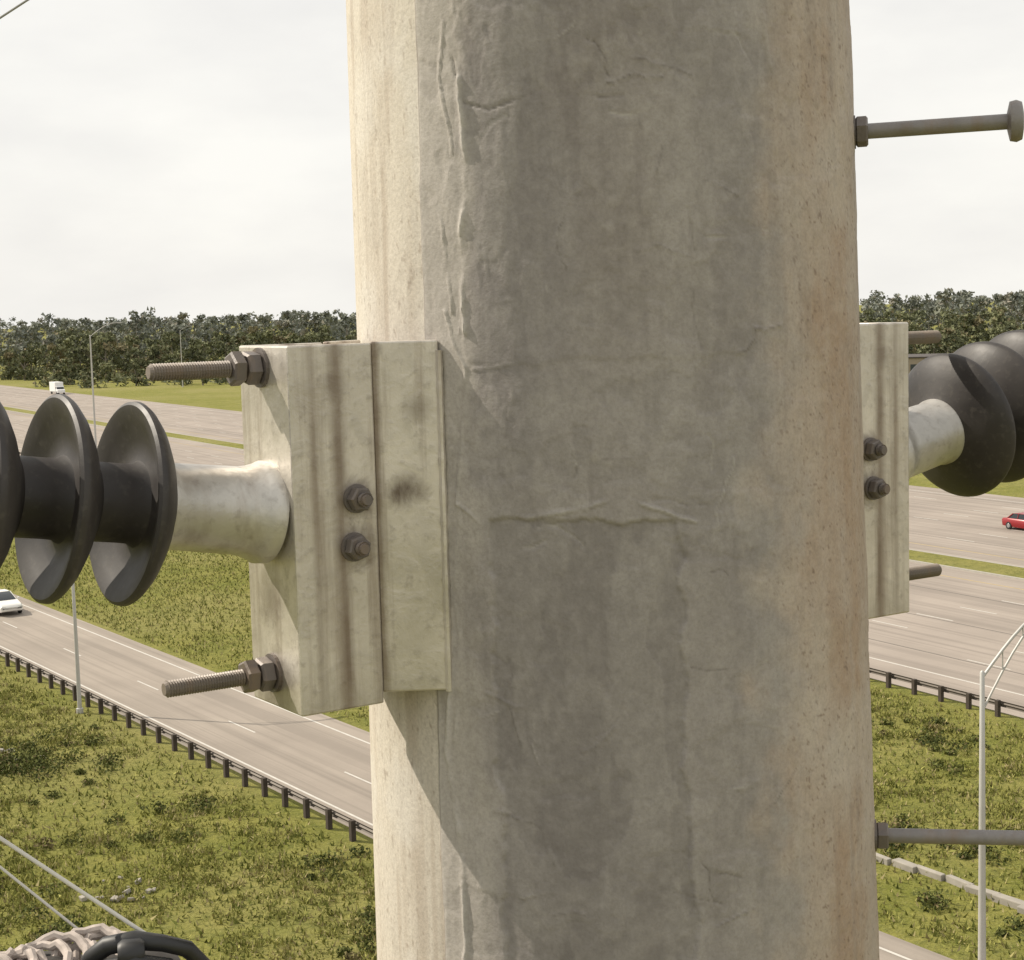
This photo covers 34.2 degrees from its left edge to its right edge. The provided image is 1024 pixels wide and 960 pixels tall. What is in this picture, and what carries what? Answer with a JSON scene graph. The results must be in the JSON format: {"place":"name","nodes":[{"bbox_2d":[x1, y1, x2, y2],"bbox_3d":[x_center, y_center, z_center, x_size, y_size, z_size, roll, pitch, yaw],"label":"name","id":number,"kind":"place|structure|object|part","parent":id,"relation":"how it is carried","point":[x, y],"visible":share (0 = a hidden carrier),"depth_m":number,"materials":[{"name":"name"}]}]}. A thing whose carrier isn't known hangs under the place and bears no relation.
{"place":"outdoors","nodes":[
{"label":"outdoors","id":0,"kind":"place"},
{"bbox_2d":[0,0,28,18],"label":"overhead wire","id":1,"kind":"object","parent":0,"point":[14,8],"depth_m":4.88,"materials":[{"name":"metal"}]},
{"bbox_2d":[0,589,952,959],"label":"ramp road","id":2,"kind":"structure","parent":0,"point":[324,759],"depth_m":84.00,"materials":[{"name":"grey asphalt"}]},
{"bbox_2d":[0,589,22,612],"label":"white car","id":3,"kind":"object","parent":2,"relation":"on","point":[9,601],"visible":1,"depth_m":115.44,"materials":[{"name":"white paint"}]},
{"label":"windows","id":4,"kind":"part","parent":3,"relation":"part of","materials":[{"name":"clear glass"}]},
{"bbox_2d":[0,301,1023,959],"bbox_3d":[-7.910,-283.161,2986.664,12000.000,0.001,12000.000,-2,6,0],"label":"ground","id":5,"kind":"structure","parent":0,"point":[212,395],"depth_m":68.00,"materials":[{"name":"green plant"}]},
{"bbox_2d":[71,584,83,713],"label":"street lamp","id":6,"kind":"object","parent":5,"relation":"on","point":[79,708],"visible":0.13,"depth_m":85.41,"materials":[{"name":"metal"}]},
{"bbox_2d":[0,748,155,901],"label":"rock pile","id":7,"kind":"object","parent":5,"relation":"on","point":[82,898],"visible":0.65,"depth_m":58.29,"materials":[{"name":"stone"}]},
{"bbox_2d":[33,350,233,387],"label":"tree grove","id":8,"kind":"object","parent":5,"relation":"on","point":[135,372],"visible":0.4,"depth_m":527.80,"materials":[{"name":"green plant"}]},
{"bbox_2d":[180,326,187,386],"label":"street lamp","id":9,"kind":"object","parent":5,"relation":"on","point":[181,353],"visible":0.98,"depth_m":498.37,"materials":[{"name":"metal"}]},
{"bbox_2d":[0,649,372,841],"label":"guardrail","id":10,"kind":"object","parent":5,"relation":"on","point":[330,813],"visible":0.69,"depth_m":75.74,"materials":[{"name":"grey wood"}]},
{"bbox_2d":[0,304,1017,384],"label":"distant woodland","id":11,"kind":"object","parent":5,"relation":"on","point":[102,349],"visible":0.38,"depth_m":595.49,"materials":[{"name":"green plant"}]},
{"bbox_2d":[0,287,1023,366],"bbox_3d":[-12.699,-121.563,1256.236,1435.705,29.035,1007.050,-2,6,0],"label":"tree line","id":12,"kind":"object","parent":5,"relation":"on","point":[144,326],"visible":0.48,"depth_m":927.13,"materials":[{"name":"green plant"}]},
{"bbox_2d":[0,716,1023,959],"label":"shrubs","id":13,"kind":"object","parent":5,"relation":"on","point":[30,758],"visible":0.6,"depth_m":67.70,"materials":[{"name":"green plant"}]},
{"bbox_2d":[0,633,1023,959],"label":"weeds","id":14,"kind":"object","parent":5,"relation":"on","point":[362,869],"visible":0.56,"depth_m":62.14,"materials":[{"name":"green plant"}]},
{"bbox_2d":[0,385,1023,717],"bbox_3d":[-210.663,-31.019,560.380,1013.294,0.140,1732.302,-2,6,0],"label":"highway","id":15,"kind":"structure","parent":5,"relation":"on","point":[958,625],"depth_m":121.61,"materials":[{"name":"grey asphalt"}]},
{"bbox_2d":[49,381,64,393],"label":"box truck","id":16,"kind":"object","parent":15,"relation":"on","point":[57,387],"visible":0.98,"depth_m":471.93,"materials":[{"name":"paint"}]},
{"bbox_2d":[89,322,121,446],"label":"street lamp","id":17,"kind":"object","parent":15,"relation":"on","point":[95,437],"visible":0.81,"depth_m":261.65,"materials":[{"name":"metal"}]},
{"bbox_2d":[1002,512,1023,528],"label":"red car","id":18,"kind":"object","parent":15,"relation":"on","point":[1016,520],"visible":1,"depth_m":143.47,"materials":[{"name":"red paint"}]},
{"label":"windows","id":19,"kind":"part","parent":18,"relation":"part of","materials":[{"name":"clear glass"}]},
{"bbox_2d":[19,452,1023,716],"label":"guardrail","id":20,"kind":"object","parent":5,"relation":"on","point":[997,704],"visible":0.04,"depth_m":82.99,"materials":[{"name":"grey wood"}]},
{"bbox_2d":[346,0,879,959],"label":"transmission pole","id":21,"kind":"object","parent":5,"relation":"on","point":[606,254],"visible":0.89,"depth_m":1.75,"materials":[{"name":"grey concrete"}]},
{"bbox_2d":[146,340,451,716],"bbox_3d":[-0.241,0.049,1.778,0.290,0.388,0.194,-5,7,-33],"label":"insulator bracket","id":22,"kind":"object","parent":21,"relation":"attached to","point":[350,602],"visible":1,"depth_m":1.76,"materials":[{"name":"metal"}]},
{"bbox_2d":[0,394,289,605],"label":"line post insulator","id":23,"kind":"object","parent":22,"relation":"attached to","point":[127,503],"visible":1,"depth_m":1.65,"materials":[{"name":"rubber"}]},
{"bbox_2d":[860,322,941,618],"bbox_3d":[0.478,-0.018,2.246,0.290,0.388,0.194,-5,7,-33],"label":"insulator bracket","id":24,"kind":"object","parent":21,"relation":"attached to","point":[885,390],"visible":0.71,"depth_m":2.19,"materials":[{"name":"metal"}]},
{"bbox_2d":[908,330,1023,496],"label":"line post insulator","id":25,"kind":"object","parent":24,"relation":"attached to","point":[966,420],"visible":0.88,"depth_m":2.29,"materials":[{"name":"rubber"}]},
{"bbox_2d":[853,100,1023,148],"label":"step bolt","id":26,"kind":"object","parent":21,"relation":"attached to","point":[1011,121],"visible":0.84,"depth_m":1.88,"materials":[{"name":"metal"}]},
{"bbox_2d":[874,819,1023,851],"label":"step bolt","id":27,"kind":"object","parent":21,"relation":"attached to","point":[885,835],"visible":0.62,"depth_m":1.97,"materials":[{"name":"metal"}]},
{"bbox_2d":[876,853,1023,913],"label":"guardrail","id":28,"kind":"object","parent":5,"relation":"on","point":[969,887],"visible":0.24,"depth_m":57.15,"materials":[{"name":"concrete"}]},
{"bbox_2d":[908,319,1023,353],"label":"roadside trees","id":29,"kind":"object","parent":5,"relation":"on","point":[950,343],"visible":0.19,"depth_m":490.14,"materials":[{"name":"green plant"}]},
{"bbox_2d":[978,623,1023,959],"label":"street lamp","id":30,"kind":"object","parent":5,"relation":"on","point":[982,899],"visible":0.94,"depth_m":46.29,"materials":[{"name":"metal"}]},
{"bbox_2d":[0,0,1023,328],"label":"sky","id":31,"kind":"structure","parent":0,"point":[192,157],"materials":[{"name":"white"}]},
{"bbox_2d":[908,353,952,373],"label":"warehouse","id":32,"kind":"structure","parent":0,"point":[914,360],"depth_m":401.36,"materials":[{"name":"beige metal"}]},
{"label":"aerial lift bucket","id":33,"kind":"object","parent":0,"visible":0},
{"bbox_2d":[27,951,180,959],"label":"tool bag","id":34,"kind":"object","parent":33,"relation":"in","point":[152,953],"visible":0.18,"depth_m":1.57,"materials":[{"name":"fabric"}]},
{"bbox_2d":[0,865,77,927],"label":"control cable","id":35,"kind":"object","parent":34,"relation":"attached to","point":[37,897],"visible":0.69,"depth_m":1.65,"materials":[{"name":"grey metal"}]},
{"bbox_2d":[0,923,125,959],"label":"rope coil","id":36,"kind":"object","parent":34,"relation":"on","point":[82,939],"visible":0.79,"depth_m":1.57,"materials":[{"name":"beige fabric"}]},
{"bbox_2d":[0,836,145,931],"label":"control cable","id":37,"kind":"object","parent":34,"relation":"attached to","point":[69,883],"visible":1,"depth_m":1.54,"materials":[{"name":"grey metal"}]},
{"bbox_2d":[81,930,209,959],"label":"rubber hose","id":38,"kind":"object","parent":34,"relation":"on","point":[133,945],"visible":1,"depth_m":1.53,"materials":[{"name":"black rubber"}]}
]}

